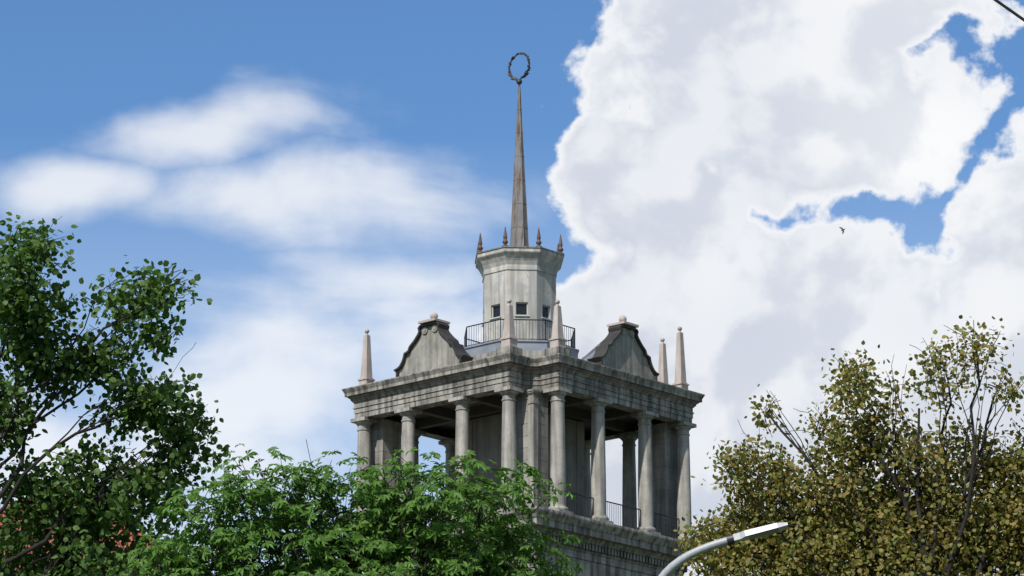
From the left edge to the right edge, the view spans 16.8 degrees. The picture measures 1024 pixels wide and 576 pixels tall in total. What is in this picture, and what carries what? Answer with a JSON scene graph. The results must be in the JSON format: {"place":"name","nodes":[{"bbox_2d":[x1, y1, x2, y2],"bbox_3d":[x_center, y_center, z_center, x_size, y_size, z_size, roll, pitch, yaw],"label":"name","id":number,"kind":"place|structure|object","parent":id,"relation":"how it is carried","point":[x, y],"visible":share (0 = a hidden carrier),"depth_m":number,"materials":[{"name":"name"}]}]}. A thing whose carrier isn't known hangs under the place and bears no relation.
{"place":"outdoors","nodes":[
{"label":"outdoors","id":0,"kind":"place"},
{"bbox_2d":[0,494,159,575],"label":"neighbour roof","id":1,"kind":"structure","parent":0,"point":[131,539],"depth_m":113.52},
{"bbox_2d":[0,212,233,575],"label":"tree","id":2,"kind":"object","parent":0,"point":[49,499],"depth_m":59.34,"materials":[{"name":"green plant"}]},
{"bbox_2d":[107,440,583,575],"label":"tree","id":3,"kind":"object","parent":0,"point":[280,520],"depth_m":49.47,"materials":[{"name":"green plant"}]},
{"bbox_2d":[0,0,1023,575],"label":"sky","id":4,"kind":"structure","parent":0,"point":[328,172],"materials":[{"name":"blue"}]},
{"bbox_2d":[348,506,691,575],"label":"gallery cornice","id":5,"kind":"structure","parent":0,"point":[608,549],"depth_m":148.38,"materials":[{"name":"grey stone"}]},
{"bbox_2d":[350,386,697,543],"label":"columns","id":6,"kind":"structure","parent":5,"relation":"on","point":[595,476],"depth_m":151.16,"materials":[{"name":"stone"}]},
{"bbox_2d":[371,388,676,537],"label":"piers","id":7,"kind":"structure","parent":5,"relation":"on","point":[532,427],"depth_m":153.29,"materials":[{"name":"stone"}]},
{"bbox_2d":[342,352,704,440],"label":"entablature","id":8,"kind":"structure","parent":7,"relation":"on","point":[579,385],"depth_m":150.64,"materials":[{"name":"grey stone"}]},
{"bbox_2d":[398,324,460,375],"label":"gable","id":9,"kind":"structure","parent":8,"relation":"on","point":[432,348],"depth_m":151.27,"materials":[{"name":"stone"}]},
{"bbox_2d":[394,321,473,376],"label":"gable coping","id":10,"kind":"object","parent":8,"relation":"on","point":[444,331],"visible":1,"depth_m":151.06,"materials":[{"name":"grey stone"}]},
{"bbox_2d":[471,350,544,359],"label":"parapet","id":11,"kind":"structure","parent":8,"relation":"on","point":[533,354],"depth_m":152.02,"materials":[{"name":"concrete"}]},
{"bbox_2d":[464,340,578,357],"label":"turret base","id":12,"kind":"object","parent":11,"relation":"on","point":[525,345],"visible":0.32,"depth_m":152.44,"materials":[{"name":"concrete"}]},
{"bbox_2d":[475,247,563,342],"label":"lantern","id":13,"kind":"object","parent":12,"relation":"on","point":[522,275],"depth_m":154.21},
{"bbox_2d":[482,302,551,326],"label":"windows","id":14,"kind":"structure","parent":13,"relation":"attached to","point":[493,317],"depth_m":154.06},
{"bbox_2d":[475,87,563,263],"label":"spire","id":15,"kind":"structure","parent":13,"relation":"on","point":[519,238],"depth_m":156.50,"materials":[{"name":"metal"}]},
{"bbox_2d":[507,52,530,86],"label":"wreath","id":16,"kind":"object","parent":15,"relation":"on","point":[518,81],"visible":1,"depth_m":158.25,"materials":[{"name":"grey metal"}]},
{"bbox_2d":[476,227,563,253],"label":"finials","id":17,"kind":"object","parent":13,"relation":"on","point":[538,243],"visible":0.59,"depth_m":155.12,"materials":[{"name":"brown metal"}]},
{"bbox_2d":[389,394,655,438],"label":"gallery ceiling","id":18,"kind":"structure","parent":8,"relation":"attached to","point":[443,417],"depth_m":153.55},
{"bbox_2d":[357,326,688,389],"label":"obelisks","id":19,"kind":"object","parent":8,"relation":"on","point":[366,373],"visible":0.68,"depth_m":154.94,"materials":[{"name":"grey stone"}]},
{"bbox_2d":[348,362,698,405],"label":"cornice","id":20,"kind":"structure","parent":8,"relation":"on","point":[526,368],"depth_m":150.37,"materials":[{"name":"grey stone"}]},
{"bbox_2d":[496,345,570,355],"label":"obelisk pedestals","id":21,"kind":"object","parent":8,"relation":"on","point":[517,350],"depth_m":148.20,"materials":[{"name":"grey stone"}]},
{"bbox_2d":[500,299,566,347],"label":"obelisks","id":22,"kind":"object","parent":21,"relation":"on","point":[556,339],"visible":1,"depth_m":148.63,"materials":[{"name":"beige stone"}]},
{"bbox_2d":[582,341,601,360],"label":"gable roof","id":23,"kind":"structure","parent":8,"relation":"on","point":[590,355],"depth_m":152.50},
{"bbox_2d":[587,324,659,380],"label":"gable coping","id":24,"kind":"object","parent":8,"relation":"on","point":[602,349],"visible":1,"depth_m":151.50,"materials":[{"name":"grey stone"}]},
{"bbox_2d":[607,315,638,327],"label":"cap","id":25,"kind":"object","parent":24,"relation":"on","point":[622,319],"visible":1,"depth_m":152.03,"materials":[{"name":"stone"}]},
{"bbox_2d":[602,327,654,379],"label":"gable","id":26,"kind":"structure","parent":8,"relation":"on","point":[625,353],"depth_m":151.81,"materials":[{"name":"stone"}]},
{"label":"gable","id":27,"kind":"object","parent":8,"relation":"on","visible":0},
{"bbox_2d":[418,312,449,324],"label":"cap","id":28,"kind":"object","parent":27,"relation":"on","point":[434,316],"visible":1,"depth_m":151.51,"materials":[{"name":"stone"}]},
{"bbox_2d":[469,410,584,516],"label":"wall","id":29,"kind":"structure","parent":5,"relation":"on","point":[485,435],"depth_m":152.91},
{"bbox_2d":[428,319,678,538],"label":"railings","id":30,"kind":"object","parent":5,"relation":"on","point":[572,340],"visible":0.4,"depth_m":152.59,"materials":[{"name":"grey metal"}]},
{"bbox_2d":[671,315,1023,575],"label":"tree","id":31,"kind":"object","parent":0,"point":[810,521],"depth_m":59.31,"materials":[{"name":"green plant"}]},
{"bbox_2d":[994,0,1023,21],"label":"overhead cable","id":32,"kind":"object","parent":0,"point":[1009,10],"visible":1,"depth_m":29.59,"materials":[{"name":"black plastic"}]},
{"label":"ground","id":33,"kind":"structure","parent":0,"visible":0},
{"bbox_2d":[659,537,736,575],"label":"street lamp pole","id":34,"kind":"object","parent":33,"relation":"on","point":[672,566],"visible":1,"depth_m":39.82,"materials":[{"name":"white metal"}]},
{"bbox_2d":[726,534,734,545],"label":"street lamp collars","id":35,"kind":"object","parent":34,"relation":"attached to","point":[730,539],"visible":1,"depth_m":39.77,"materials":[{"name":"grey metal"}]},
{"bbox_2d":[733,522,788,541],"bbox_3d":[2.835,2.805,39.799,0.666,0.199,0.270,-2,-16,7],"label":"street lamp head","id":36,"kind":"object","parent":34,"relation":"attached to","point":[746,534],"visible":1,"depth_m":39.70},
{"bbox_2d":[749,529,778,538],"bbox_3d":[2.889,2.819,39.788,0.331,0.079,0.220,-2,-16,7],"label":"lamp lens","id":37,"kind":"object","parent":36,"relation":"attached to","point":[764,533],"visible":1,"depth_m":39.79,"materials":[{"name":"grey glass"}]}
]}

